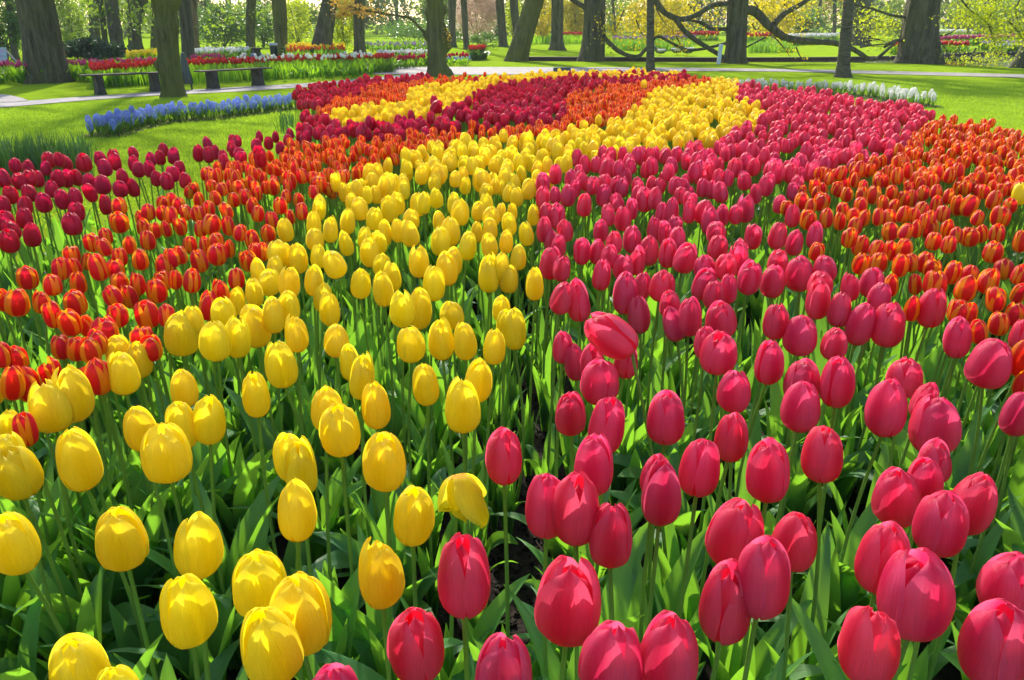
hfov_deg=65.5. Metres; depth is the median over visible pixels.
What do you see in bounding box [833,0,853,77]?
tree
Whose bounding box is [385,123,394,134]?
crimson tulip
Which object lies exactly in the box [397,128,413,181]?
crimson tulip
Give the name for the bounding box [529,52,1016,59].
canal bank
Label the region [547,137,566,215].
yellow tulip
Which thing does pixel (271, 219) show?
orange tulip
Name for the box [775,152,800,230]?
pink tulip
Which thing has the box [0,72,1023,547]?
orange tulip drift
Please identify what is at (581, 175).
pink tulip
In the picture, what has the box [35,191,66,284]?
crimson tulip
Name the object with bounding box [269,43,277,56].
litter bin
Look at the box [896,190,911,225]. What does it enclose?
orange tulip
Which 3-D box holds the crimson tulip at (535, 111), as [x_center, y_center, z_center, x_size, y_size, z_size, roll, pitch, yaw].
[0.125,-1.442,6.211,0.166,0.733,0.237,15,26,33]
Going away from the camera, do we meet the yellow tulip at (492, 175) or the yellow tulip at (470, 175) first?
the yellow tulip at (492, 175)
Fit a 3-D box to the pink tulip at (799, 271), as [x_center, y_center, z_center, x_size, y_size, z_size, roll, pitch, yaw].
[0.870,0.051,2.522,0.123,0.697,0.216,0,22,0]
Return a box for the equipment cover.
[180,52,193,89]
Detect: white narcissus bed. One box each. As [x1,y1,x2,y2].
[194,46,251,58]
[377,48,427,65]
[783,32,839,45]
[939,29,972,35]
[991,43,1019,51]
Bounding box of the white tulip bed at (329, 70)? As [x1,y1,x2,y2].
[237,50,374,79]
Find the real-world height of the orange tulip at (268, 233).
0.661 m
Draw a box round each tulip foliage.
[0,58,153,78]
[0,233,191,433]
[89,54,397,87]
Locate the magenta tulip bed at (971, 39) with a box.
[940,33,1021,45]
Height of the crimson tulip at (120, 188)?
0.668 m
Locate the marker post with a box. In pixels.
[716,44,723,63]
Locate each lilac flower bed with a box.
[348,38,426,51]
[612,34,697,43]
[978,39,1021,49]
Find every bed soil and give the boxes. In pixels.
[36,271,1000,679]
[83,106,294,136]
[761,90,942,106]
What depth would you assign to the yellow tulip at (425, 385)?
1.74 m
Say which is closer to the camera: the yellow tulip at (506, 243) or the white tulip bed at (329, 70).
the yellow tulip at (506, 243)
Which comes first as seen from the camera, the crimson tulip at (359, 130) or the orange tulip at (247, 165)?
the orange tulip at (247, 165)
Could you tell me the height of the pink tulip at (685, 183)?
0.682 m
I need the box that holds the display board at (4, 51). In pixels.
[0,47,16,62]
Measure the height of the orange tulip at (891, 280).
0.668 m
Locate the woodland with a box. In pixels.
[1,0,1023,34]
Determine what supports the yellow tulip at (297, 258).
on the bed soil at (948, 671)
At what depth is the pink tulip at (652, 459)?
1.34 m
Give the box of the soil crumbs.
[423,320,569,659]
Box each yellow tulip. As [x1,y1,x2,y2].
[0,391,111,587]
[0,409,77,654]
[0,431,127,661]
[0,445,118,679]
[0,511,180,679]
[27,378,162,641]
[38,426,214,676]
[48,632,110,679]
[51,364,158,589]
[95,506,239,679]
[96,664,138,679]
[98,334,257,509]
[102,405,233,679]
[105,422,243,679]
[107,351,208,599]
[113,511,247,679]
[119,394,279,670]
[126,341,226,535]
[147,400,279,609]
[150,368,281,578]
[159,286,307,456]
[159,320,308,551]
[159,573,217,679]
[164,310,239,483]
[183,305,253,478]
[201,277,310,433]
[209,315,285,547]
[210,295,310,509]
[222,295,324,482]
[227,340,366,564]
[232,548,286,616]
[233,371,349,576]
[234,266,346,430]
[239,304,333,501]
[240,606,303,679]
[250,256,296,418]
[252,268,312,429]
[262,239,334,388]
[267,255,319,392]
[269,290,365,506]
[269,314,360,572]
[269,571,331,679]
[273,432,359,679]
[277,217,339,358]
[278,477,382,679]
[283,242,340,380]
[284,435,388,678]
[288,242,324,394]
[290,384,406,615]
[299,211,346,365]
[301,263,349,471]
[302,402,430,645]
[303,230,380,397]
[305,350,416,573]
[306,197,333,317]
[306,227,372,385]
[309,243,342,395]
[312,380,438,619]
[313,282,360,412]
[314,193,353,325]
[314,323,365,571]
[314,431,468,679]
[316,342,432,536]
[319,291,412,482]
[321,485,487,679]
[322,250,396,442]
[323,215,380,394]
[327,207,365,334]
[330,170,360,306]
[333,182,370,296]
[338,163,403,239]
[339,196,393,329]
[341,191,372,317]
[341,236,401,380]
[347,182,369,270]
[348,218,391,332]
[348,268,393,442]
[349,179,371,285]
[352,178,374,275]
[354,226,400,348]
[354,270,445,449]
[358,536,404,679]
[360,207,390,332]
[362,172,409,290]
[362,186,384,323]
[366,172,392,256]
[368,289,436,488]
[371,173,401,314]
[371,185,400,315]
[372,230,404,377]
[373,162,388,254]
[373,252,400,384]
[376,260,438,460]
[380,194,404,341]
[382,169,429,243]
[383,157,402,245]
[386,173,409,257]
[388,178,417,321]
[388,265,447,460]
[389,174,423,252]
[391,191,422,293]
[391,218,416,374]
[394,286,459,487]
[395,164,431,280]
[395,219,480,367]
[395,244,493,437]
[397,176,429,278]
[397,325,484,560]
[398,181,417,290]
[400,147,423,237]
[400,161,426,249]
[400,192,449,296]
[400,473,529,679]
[401,158,411,207]
[403,208,439,336]
[404,191,477,303]
[411,149,430,242]
[412,363,453,618]
[415,159,426,222]
[417,144,447,234]
[417,166,438,266]
[420,162,436,266]
[421,163,469,277]
[422,155,436,245]
[422,170,462,287]
[424,152,429,192]
[424,163,428,239]
[427,140,439,211]
[428,144,442,229]
[428,148,467,230]
[428,158,440,237]
[428,172,440,265]
[428,317,476,487]
[429,152,452,233]
[429,250,464,462]
[430,187,458,299]
[431,210,482,324]
[431,225,473,368]
[431,322,494,534]
[432,198,468,321]
[434,376,505,628]
[436,139,443,207]
[440,301,484,476]
[440,328,518,552]
[441,155,465,230]
[441,165,476,243]
[441,216,482,350]
[443,192,463,303]
[445,154,463,245]
[447,146,455,193]
[448,139,469,202]
[448,246,496,379]
[450,152,471,222]
[455,138,462,155]
[457,143,482,221]
[457,230,483,379]
[458,156,470,232]
[458,166,476,296]
[459,132,469,206]
[459,133,474,200]
[460,176,473,292]
[461,201,492,348]
[463,145,478,229]
[463,156,479,292]
[463,177,519,313]
[463,357,516,570]
[465,143,508,227]
[465,183,492,313]
[466,192,497,323]
[468,140,477,201]
[469,143,496,226]
[469,144,510,212]
[469,163,526,236]
[470,167,482,265]
[470,308,508,530]
[471,206,544,340]
[471,221,496,357]
[472,167,516,279]
[472,232,507,420]
[474,136,498,196]
[475,156,485,244]
[476,136,488,200]
[476,169,490,187]
[476,179,543,308]
[476,252,506,448]
[479,146,490,169]
[479,154,528,229]
[479,251,527,430]
[480,294,518,437]
[483,217,497,329]
[488,157,499,240]
[489,172,497,199]
[492,264,518,431]
[492,306,526,534]
[495,141,501,196]
[496,202,510,298]
[497,149,505,231]
[497,158,522,244]
[498,147,529,202]
[498,167,526,258]
[499,142,533,209]
[499,228,518,384]
[501,173,530,305]
[501,185,512,299]
[502,211,539,384]
[503,181,514,307]
[505,148,516,207]
[505,244,525,427]
[506,135,517,147]
[507,202,521,307]
[509,170,527,257]
[510,187,528,310]
[512,266,543,476]
[513,152,534,234]
[516,165,526,244]
[517,221,539,393]
[518,204,538,353]
[520,131,529,201]
[520,151,537,238]
[520,181,539,280]
[521,177,540,322]
[522,140,528,178]
[523,129,533,208]
[525,154,537,225]
[526,177,536,269]
[529,133,543,204]
[529,142,561,206]
[531,159,542,252]
[532,142,538,155]
[532,169,547,284]
[536,148,548,161]
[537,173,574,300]
[541,128,549,134]
[541,136,548,148]
[541,156,560,245]
[544,133,552,204]
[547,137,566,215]
[549,136,561,192]
[552,141,562,203]
[554,156,562,191]
[560,154,572,184]
[563,143,573,219]
[563,148,581,231]
[567,139,574,168]
[572,141,591,216]
[572,149,597,219]
[574,137,582,148]
[574,139,598,218]
[576,131,598,213]
[582,133,589,192]
[590,133,600,212]
[591,139,610,212]
[596,134,640,209]
[609,136,630,202]
[613,144,618,159]
[614,144,633,229]
[615,137,625,147]
[625,140,633,193]
[626,136,636,197]
[645,136,653,147]
[648,141,664,210]
[655,137,662,177]
[659,139,667,174]
[662,145,670,202]
[672,136,683,196]
[683,131,693,145]
[704,135,713,199]
[1003,182,1023,288]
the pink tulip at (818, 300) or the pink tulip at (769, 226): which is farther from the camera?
the pink tulip at (769, 226)
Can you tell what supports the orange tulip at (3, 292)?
on the bed soil at (948, 671)
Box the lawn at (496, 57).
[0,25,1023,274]
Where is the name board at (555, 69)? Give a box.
[553,67,570,71]
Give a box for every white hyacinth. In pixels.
[779,79,786,87]
[791,80,800,90]
[805,78,811,87]
[816,82,821,92]
[820,83,831,89]
[829,82,835,93]
[834,83,843,93]
[846,83,853,94]
[851,85,857,95]
[857,85,866,96]
[865,84,872,97]
[870,85,878,97]
[872,81,875,95]
[878,88,886,99]
[883,88,894,99]
[888,90,894,99]
[892,87,900,100]
[895,91,901,99]
[901,91,907,99]
[906,89,912,103]
[909,88,915,102]
[913,95,924,102]
[919,91,931,104]
[926,89,933,104]
[929,92,939,106]
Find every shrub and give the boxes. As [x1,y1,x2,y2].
[0,0,21,59]
[54,0,87,43]
[63,33,132,59]
[144,1,180,35]
[178,0,263,46]
[197,0,219,36]
[233,0,272,33]
[243,0,273,47]
[286,0,315,42]
[287,0,318,36]
[333,0,353,52]
[339,0,375,35]
[368,0,416,35]
[373,14,509,41]
[414,0,456,30]
[469,31,497,47]
[480,19,498,41]
[504,0,521,37]
[504,0,523,34]
[534,0,550,36]
[550,0,583,30]
[563,0,583,32]
[605,0,634,34]
[619,0,695,38]
[642,0,694,29]
[689,0,726,33]
[747,0,780,32]
[748,0,806,38]
[782,5,829,36]
[799,0,842,32]
[871,0,886,24]
[872,0,905,38]
[940,0,1023,34]
[993,2,1023,33]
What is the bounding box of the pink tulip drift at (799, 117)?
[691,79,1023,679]
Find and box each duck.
[654,46,666,53]
[671,45,684,54]
[681,43,693,55]
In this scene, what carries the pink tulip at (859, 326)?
on the bed soil at (948, 671)
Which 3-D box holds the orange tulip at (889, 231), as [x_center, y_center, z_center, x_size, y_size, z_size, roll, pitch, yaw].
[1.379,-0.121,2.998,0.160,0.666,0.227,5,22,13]
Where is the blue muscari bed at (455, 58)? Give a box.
[446,55,470,61]
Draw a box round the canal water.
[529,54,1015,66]
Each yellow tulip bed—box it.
[123,48,156,58]
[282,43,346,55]
[284,41,348,53]
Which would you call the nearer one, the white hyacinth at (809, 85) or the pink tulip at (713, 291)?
the pink tulip at (713, 291)
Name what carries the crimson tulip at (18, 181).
on the bed soil at (948, 671)
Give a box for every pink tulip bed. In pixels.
[0,56,156,83]
[190,52,228,65]
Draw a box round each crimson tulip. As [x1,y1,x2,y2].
[0,168,32,266]
[0,195,34,290]
[0,209,33,321]
[0,228,68,365]
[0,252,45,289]
[1,220,68,345]
[2,185,66,270]
[3,207,59,343]
[8,157,45,249]
[11,172,40,249]
[13,184,83,275]
[17,195,41,316]
[22,159,51,254]
[22,169,46,272]
[23,222,44,292]
[32,170,62,273]
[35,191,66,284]
[40,160,72,247]
[41,151,73,245]
[42,169,80,252]
[42,180,106,281]
[50,169,90,251]
[53,152,78,245]
[54,189,83,290]
[59,212,97,320]
[62,154,97,241]
[67,201,103,307]
[68,187,99,288]
[71,169,113,244]
[75,152,133,246]
[81,183,125,272]
[82,173,98,251]
[88,151,136,247]
[94,174,121,244]
[97,158,139,248]
[99,194,129,284]
[107,148,136,236]
[107,179,138,272]
[108,152,139,246]
[115,160,157,260]
[116,168,158,254]
[127,178,174,271]
[128,146,162,203]
[128,155,161,241]
[143,160,165,247]
[145,170,188,258]
[146,151,189,246]
[150,143,168,207]
[155,150,193,234]
[158,172,182,248]
[161,160,196,246]
[166,166,189,264]
[167,147,193,254]
[179,171,228,279]
[184,144,208,238]
[202,136,212,193]
[203,145,222,232]
[211,145,218,160]
[218,134,236,210]
[218,149,232,219]
[218,154,228,195]
[219,143,249,225]
[222,151,246,234]
[226,139,247,213]
[233,135,247,212]
[233,147,263,221]
[243,136,282,205]
[248,145,284,242]
[251,138,273,210]
[255,130,262,142]
[267,141,305,210]
[268,131,279,200]
[280,133,302,211]
[286,128,294,193]
[295,122,307,188]
[296,130,307,192]
[297,132,310,199]
[300,109,310,151]
[300,112,306,122]
[303,129,311,142]
[306,99,311,136]
[306,114,315,143]
[306,124,312,142]
[311,100,317,144]
[312,126,330,203]
[314,114,322,163]
[316,99,322,106]
[317,123,326,167]
[320,113,329,168]
[320,131,329,143]
[326,124,333,135]
[330,127,339,137]
[332,120,351,177]
[342,125,351,181]
[346,119,353,167]
[349,123,355,163]
[355,126,364,137]
[359,121,367,135]
[365,115,371,143]
[365,127,372,162]
[369,117,375,137]
[373,128,399,172]
[375,119,384,173]
[379,133,384,159]
[380,122,385,134]
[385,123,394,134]
[396,119,404,168]
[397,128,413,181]
[404,119,414,130]
[407,110,414,119]
[413,126,429,188]
[419,119,427,181]
[426,112,434,126]
[427,100,442,153]
[430,95,437,103]
[433,120,440,132]
[436,115,442,122]
[440,118,450,191]
[442,110,449,118]
[448,108,453,119]
[449,120,458,178]
[450,101,457,117]
[456,109,464,122]
[456,120,461,170]
[460,100,465,131]
[463,108,470,130]
[464,96,471,132]
[471,110,478,140]
[474,104,479,143]
[477,107,483,124]
[482,120,489,135]
[483,113,490,137]
[484,104,489,112]
[490,112,497,124]
[493,105,499,113]
[494,121,500,134]
[500,113,508,127]
[504,109,509,147]
[509,110,515,126]
[514,113,522,152]
[520,110,526,122]
[521,100,528,124]
[528,116,535,126]
[531,107,538,137]
[532,95,539,138]
[538,112,546,123]
[540,101,545,109]
[545,107,552,115]
[547,115,553,124]
[552,96,557,103]
[552,101,559,114]
[554,113,562,121]
[559,106,566,114]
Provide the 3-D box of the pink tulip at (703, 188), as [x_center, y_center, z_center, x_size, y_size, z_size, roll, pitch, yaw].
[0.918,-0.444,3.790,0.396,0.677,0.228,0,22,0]
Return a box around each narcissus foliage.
[0,128,96,181]
[272,108,294,132]
[532,33,582,44]
[614,38,693,50]
[747,39,794,52]
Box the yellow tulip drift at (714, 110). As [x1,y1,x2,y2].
[0,66,765,679]
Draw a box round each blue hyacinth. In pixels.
[77,115,98,134]
[85,119,98,136]
[91,114,100,133]
[96,116,108,135]
[103,118,122,135]
[104,113,114,134]
[107,118,123,134]
[113,112,131,130]
[115,115,126,132]
[116,114,128,130]
[122,114,138,128]
[128,105,134,112]
[132,110,144,127]
[133,111,153,127]
[138,107,147,125]
[143,105,157,124]
[149,109,160,124]
[151,107,164,123]
[157,104,172,122]
[165,103,176,121]
[169,102,181,120]
[174,106,185,120]
[177,100,189,119]
[179,105,191,119]
[183,103,195,118]
[189,102,195,117]
[192,105,202,119]
[193,103,205,118]
[199,101,213,118]
[206,104,218,118]
[216,103,221,116]
[218,100,227,116]
[222,103,232,116]
[228,100,244,115]
[234,100,243,114]
[241,100,248,114]
[243,94,248,111]
[247,98,261,112]
[248,100,254,113]
[257,95,265,111]
[258,99,269,111]
[263,96,271,111]
[269,97,277,110]
[275,95,286,109]
[282,97,292,108]
[284,95,292,108]
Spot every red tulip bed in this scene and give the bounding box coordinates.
[84,52,400,87]
[394,51,471,68]
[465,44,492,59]
[563,31,582,35]
[672,30,718,40]
[747,32,771,42]
[889,40,972,54]
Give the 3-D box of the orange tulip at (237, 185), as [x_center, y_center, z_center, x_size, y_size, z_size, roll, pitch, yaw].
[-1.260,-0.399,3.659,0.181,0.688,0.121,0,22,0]
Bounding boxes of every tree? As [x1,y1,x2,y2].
[0,0,69,59]
[15,0,74,83]
[57,0,87,36]
[57,0,153,41]
[60,0,126,41]
[62,0,88,40]
[71,0,153,57]
[87,1,127,36]
[118,0,178,50]
[121,6,200,48]
[151,0,187,97]
[179,0,194,59]
[190,0,199,47]
[195,0,272,52]
[200,0,268,36]
[239,0,270,35]
[263,0,345,38]
[271,0,287,55]
[311,0,337,48]
[323,0,453,76]
[353,0,366,54]
[377,0,421,31]
[447,0,508,44]
[448,0,457,46]
[460,0,469,49]
[495,0,508,46]
[504,0,543,61]
[510,0,518,33]
[542,0,621,30]
[548,0,566,50]
[570,0,605,61]
[581,0,638,35]
[582,0,896,63]
[646,0,655,71]
[692,0,726,30]
[702,0,782,30]
[764,0,831,32]
[801,0,842,32]
[801,0,876,32]
[824,0,902,37]
[824,0,1005,63]
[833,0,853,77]
[851,0,871,45]
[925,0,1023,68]
[940,0,1012,33]
[949,0,1021,34]
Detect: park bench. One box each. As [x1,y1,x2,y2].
[242,48,261,56]
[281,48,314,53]
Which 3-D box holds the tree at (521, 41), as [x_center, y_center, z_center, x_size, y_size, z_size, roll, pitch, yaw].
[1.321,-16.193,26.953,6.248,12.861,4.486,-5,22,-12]
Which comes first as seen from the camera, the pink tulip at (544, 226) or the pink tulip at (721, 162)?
the pink tulip at (544, 226)
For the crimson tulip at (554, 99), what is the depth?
7.10 m
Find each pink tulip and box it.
[312,663,357,679]
[387,607,444,679]
[428,426,604,679]
[437,532,490,679]
[473,472,582,679]
[475,632,531,679]
[490,343,630,560]
[504,471,598,679]
[510,396,649,653]
[516,391,644,590]
[517,216,551,378]
[518,163,581,296]
[524,233,565,376]
[524,281,573,475]
[525,433,684,667]
[526,202,552,358]
[526,228,569,373]
[527,185,550,323]
[528,172,549,306]
[529,246,564,431]
[533,188,549,277]
[534,555,600,679]
[535,254,569,456]
[535,453,669,679]
[540,502,631,679]
[542,168,575,265]
[547,186,562,325]
[548,202,565,332]
[548,219,618,344]
[549,184,574,315]
[550,276,617,475]
[552,330,571,557]
[552,343,642,557]
[555,258,610,436]
[557,176,580,284]
[557,219,572,390]
[557,237,590,391]
[560,238,604,350]
[561,193,595,342]
[561,270,693,506]
[564,191,594,256]
[565,458,700,675]
[566,146,616,226]
[569,170,594,280]
[572,145,615,220]
[572,149,581,247]
[572,155,590,253]
[572,155,601,255]
[572,164,600,264]
[572,183,610,298]
[576,175,598,307]
[578,620,642,679]
[580,205,630,316]
[580,357,642,576]
[582,175,590,267]
[584,312,711,587]
[587,203,617,319]
[588,192,646,307]
[589,174,618,273]
[589,176,627,296]
[590,159,613,245]
[590,176,640,275]
[592,197,637,297]
[599,152,648,230]
[599,157,611,174]
[600,224,657,361]
[600,389,707,623]
[601,153,610,242]
[601,243,617,365]
[601,412,782,679]
[604,230,621,361]
[604,253,692,403]
[609,215,660,331]
[610,155,641,234]
[610,175,621,231]
[610,202,690,342]
[610,244,666,409]
[610,325,713,548]
[612,159,623,175]
[613,296,702,490]
[614,146,626,230]
[614,349,661,542]
[617,305,717,501]
[619,167,641,253]
[619,295,704,520]
[622,271,650,427]
[625,158,636,225]
[631,184,655,278]
[632,146,642,177]
[632,147,654,238]
[632,179,650,275]
[632,269,686,455]
[634,273,785,463]
[634,330,736,587]
[636,186,650,272]
[637,151,644,176]
[637,234,663,380]
[640,146,646,224]
[640,161,649,233]
[640,610,698,679]
[641,237,693,394]
[641,242,696,390]
[641,273,696,445]
[641,289,716,442]
[642,156,684,234]
[642,267,735,422]
[644,186,661,297]
[644,219,685,354]
[644,226,685,354]
[645,147,670,235]
[645,156,658,222]
[646,175,659,269]
[647,214,703,342]
[648,197,678,296]
[649,177,665,270]
[652,146,659,175]
[654,177,706,277]
[654,497,763,675]
[657,162,674,245]
[657,176,681,260]
[657,199,711,346]
[659,172,668,202]
[668,186,686,280]
[669,146,682,194]
[670,235,739,376]
[678,191,697,288]
[678,438,719,679]
[679,303,806,513]
[680,180,696,234]
[680,254,718,418]
[680,258,769,468]
[681,149,707,210]
[681,152,690,213]
[681,174,689,218]
[681,200,695,340]
[683,147,693,171]
[684,206,747,354]
[686,185,706,254]
[687,161,706,249]
[687,253,753,416]
[688,159,705,244]
[688,168,733,246]
[688,280,723,439]
[689,151,703,224]
[689,168,707,236]
[691,177,736,301]
[691,237,752,387]
[693,142,703,151]
[694,221,725,375]
[696,437,821,679]
[698,179,716,256]
[699,558,750,679]
[700,181,749,301]
[702,159,714,241]
[703,156,736,243]
[703,370,750,568]
[704,203,735,309]
[705,300,790,512]
[706,147,714,205]
[707,152,731,233]
[709,139,761,205]
[712,168,728,252]
[714,339,788,515]
[716,157,737,237]
[717,204,742,306]
[718,142,738,202]
[719,146,729,205]
[723,240,769,390]
[725,152,759,243]
[726,139,748,209]
[726,143,735,226]
[726,157,741,248]
[727,157,759,247]
[727,159,739,240]
[727,175,772,293]
[728,159,744,243]
[728,170,745,252]
[731,143,760,215]
[731,180,752,233]
[731,380,843,646]
[732,172,766,248]
[732,193,765,329]
[733,183,784,318]
[733,264,785,462]
[733,314,816,518]
[733,535,790,679]
[735,155,782,226]
[736,223,761,374]
[738,142,757,224]
[740,249,787,409]
[741,302,876,520]
[744,173,782,226]
[746,270,845,449]
[747,195,785,332]
[749,161,769,239]
[750,222,786,363]
[751,425,849,679]
[753,151,786,227]
[754,147,769,228]
[757,141,779,224]
[758,174,824,260]
[759,171,774,269]
[759,229,802,342]
[761,203,802,317]
[762,158,782,256]
[762,161,782,250]
[763,163,801,254]
[763,166,805,245]
[763,278,864,448]
[764,358,819,588]
[765,141,829,220]
[766,255,860,422]
[767,160,798,235]
[767,182,799,257]
[767,327,847,515]
[768,162,791,234]
[772,511,817,679]
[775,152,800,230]
[776,164,786,227]
[778,255,812,396]
[779,139,789,187]
[786,355,878,603]
[788,157,801,230]
[789,153,807,231]
[789,155,830,247]
[789,220,831,359]
[791,490,969,679]
[792,159,819,237]
[794,381,978,607]
[797,292,851,521]
[798,456,943,679]
[800,466,932,679]
[801,301,905,528]
[802,377,907,648]
[803,271,878,448]
[805,159,817,190]
[806,145,816,214]
[807,144,819,192]
[807,163,818,197]
[808,143,828,195]
[809,150,819,194]
[817,146,836,216]
[820,149,827,155]
[823,157,854,233]
[823,472,997,679]
[824,150,838,246]
[824,267,885,469]
[825,356,963,564]
[829,281,891,483]
[831,146,857,232]
[831,148,855,209]
[833,140,843,204]
[834,147,852,234]
[837,605,900,679]
[838,139,861,203]
[851,152,878,207]
[852,393,961,644]
[854,521,910,609]
[855,148,868,194]
[865,135,878,211]
[865,338,1012,569]
[867,138,899,208]
[871,315,971,466]
[876,547,955,679]
[881,148,893,194]
[892,288,946,456]
[901,437,956,679]
[917,391,1023,648]
[944,319,1023,548]
[957,598,1023,679]
[976,551,1023,610]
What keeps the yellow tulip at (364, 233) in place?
on the bed soil at (948, 671)
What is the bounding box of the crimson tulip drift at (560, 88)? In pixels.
[0,69,691,346]
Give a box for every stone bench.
[79,72,160,94]
[193,67,271,88]
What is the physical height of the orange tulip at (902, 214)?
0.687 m
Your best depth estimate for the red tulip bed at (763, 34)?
54.45 m
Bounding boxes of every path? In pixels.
[0,74,424,106]
[0,94,27,101]
[360,67,1023,77]
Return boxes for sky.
[0,0,1014,24]
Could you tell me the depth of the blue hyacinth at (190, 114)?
11.71 m
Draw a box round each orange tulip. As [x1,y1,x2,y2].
[0,288,96,476]
[0,314,54,358]
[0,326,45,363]
[0,341,114,526]
[0,365,120,584]
[0,411,158,640]
[1,345,129,544]
[4,288,56,494]
[16,265,85,366]
[20,366,139,581]
[21,455,53,512]
[28,327,131,563]
[31,245,133,364]
[32,289,74,460]
[33,366,173,546]
[37,356,173,574]
[39,336,130,507]
[41,300,128,475]
[43,273,110,432]
[50,334,125,499]
[51,257,97,430]
[56,308,140,470]
[58,252,99,336]
[63,289,114,453]
[64,357,173,622]
[67,258,83,314]
[69,271,130,436]
[79,314,106,431]
[79,337,165,515]
[82,232,140,363]
[87,253,151,431]
[87,326,189,524]
[89,315,128,494]
[92,227,162,340]
[96,237,172,369]
[97,303,131,450]
[102,285,145,413]
[107,258,164,409]
[109,211,176,322]
[110,271,193,419]
[111,197,130,274]
[111,247,153,376]
[116,333,239,538]
[120,284,212,410]
[122,235,155,373]
[129,210,227,305]
[130,272,198,423]
[131,230,182,368]
[132,248,183,382]
[134,299,228,428]
[136,217,179,347]
[141,203,155,278]
[145,253,233,384]
[145,278,226,400]
[146,196,201,280]
[147,269,224,403]
[148,222,193,345]
[152,204,184,300]
[152,303,229,447]
[153,269,211,374]
[154,213,220,363]
[156,246,227,392]
[159,220,206,339]
[160,185,212,271]
[160,220,195,358]
[163,247,232,383]
[165,192,187,269]
[165,205,183,311]
[172,197,211,296]
[172,217,211,307]
[174,236,228,405]
[175,236,220,366]
[176,242,243,392]
[179,204,235,305]
[183,267,228,409]
[184,192,244,295]
[188,181,227,279]
[188,278,302,444]
[190,205,206,300]
[190,249,254,406]
[197,170,232,270]
[199,289,285,463]
[200,168,207,199]
[200,190,244,293]
[201,200,246,303]
[204,216,247,322]
[205,179,246,269]
[207,232,230,357]
[211,202,233,287]
[212,167,228,271]
[213,179,238,275]
[215,182,250,291]
[221,267,271,412]
[223,192,266,288]
[224,239,245,302]
[225,168,249,247]
[226,241,273,403]
[228,178,248,250]
[231,169,246,227]
[232,160,260,240]
[232,180,244,267]
[233,223,246,268]
[238,189,266,292]
[238,250,295,379]
[242,229,284,365]
[244,175,261,249]
[245,163,259,238]
[245,197,304,298]
[248,166,257,179]
[248,242,270,368]
[250,180,259,231]
[251,184,286,297]
[251,205,267,306]
[256,168,264,224]
[259,171,267,213]
[260,211,312,341]
[261,181,297,242]
[261,224,296,355]
[262,174,278,244]
[262,209,319,318]
[266,178,310,266]
[273,196,348,311]
[281,189,325,309]
[282,170,290,180]
[283,178,292,244]
[286,172,311,265]
[289,186,309,255]
[290,160,301,233]
[293,192,325,312]
[295,176,338,248]
[295,202,324,326]
[296,168,355,253]
[304,185,345,298]
[309,171,328,247]
[309,171,330,275]
[312,175,332,282]
[323,183,358,309]
[324,169,352,246]
[324,182,352,279]
[328,169,347,248]
[748,242,824,406]
[758,200,792,309]
[759,208,838,342]
[764,177,824,244]
[774,198,816,315]
[785,207,860,310]
[786,191,830,295]
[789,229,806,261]
[790,185,820,257]
[793,184,806,256]
[794,191,811,294]
[795,207,833,324]
[806,252,870,368]
[807,182,828,258]
[807,182,847,266]
[814,167,822,178]
[816,227,857,358]
[820,235,869,339]
[823,166,837,261]
[824,171,833,255]
[824,239,884,361]
[825,181,839,233]
[826,165,847,255]
[826,186,877,283]
[827,168,867,238]
[829,160,884,264]
[829,216,862,330]
[830,171,859,260]
[830,211,846,256]
[831,196,867,303]
[833,187,853,286]
[834,176,850,241]
[834,199,898,291]
[834,202,849,261]
[837,179,867,269]
[838,209,870,304]
[838,223,913,356]
[841,207,883,329]
[843,298,969,468]
[845,252,896,391]
[846,253,909,388]
[851,240,896,360]
[852,195,891,303]
[852,221,898,309]
[853,185,920,256]
[853,206,910,305]
[854,238,941,376]
[855,185,881,277]
[856,294,919,503]
[859,273,898,415]
[859,302,977,480]
[860,273,943,425]
[864,269,970,423]
[865,260,962,380]
[866,170,883,235]
[867,172,882,237]
[870,251,938,363]
[873,175,883,240]
[876,340,1023,573]
[877,274,978,420]
[878,164,895,235]
[880,174,889,240]
[882,174,938,250]
[882,208,896,224]
[882,311,1011,470]
[883,209,935,326]
[889,189,917,271]
[890,258,941,359]
[891,170,902,184]
[892,167,902,186]
[893,207,919,302]
[894,185,929,243]
[895,319,992,488]
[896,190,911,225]
[897,219,922,339]
[898,162,912,240]
[899,219,938,326]
[899,253,918,358]
[901,201,928,295]
[902,205,950,293]
[903,180,915,238]
[906,219,954,323]
[908,176,926,222]
[909,212,929,297]
[910,171,942,272]
[912,232,941,352]
[913,170,930,252]
[913,235,970,357]
[915,249,940,272]
[917,162,964,252]
[919,165,943,259]
[920,188,954,275]
[921,209,984,302]
[922,195,942,294]
[926,184,942,252]
[935,264,987,405]
[938,166,955,269]
[939,226,962,338]
[939,226,979,358]
[941,175,983,268]
[942,180,963,266]
[943,178,987,296]
[943,180,971,270]
[943,224,988,324]
[943,267,999,428]
[946,170,987,261]
[946,195,963,298]
[946,258,1013,406]
[948,189,1011,302]
[949,194,979,261]
[950,264,1023,414]
[950,286,1018,463]
[952,183,981,287]
[952,371,1023,610]
[954,175,964,218]
[955,172,995,259]
[955,283,1023,434]
[956,179,1022,260]
[956,184,990,273]
[965,240,1003,386]
[965,407,1021,534]
[968,204,1010,324]
[970,183,1023,299]
[970,223,1008,352]
[972,172,1004,247]
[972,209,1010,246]
[972,343,1012,415]
[978,180,1021,256]
[980,167,1019,252]
[980,301,1023,475]
[981,175,1013,257]
[983,197,1017,338]
[986,181,1016,263]
[1002,169,1010,248]
[1002,175,1023,264]
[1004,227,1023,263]
[1004,230,1023,341]
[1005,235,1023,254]
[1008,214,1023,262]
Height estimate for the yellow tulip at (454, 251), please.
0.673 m
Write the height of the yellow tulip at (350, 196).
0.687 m

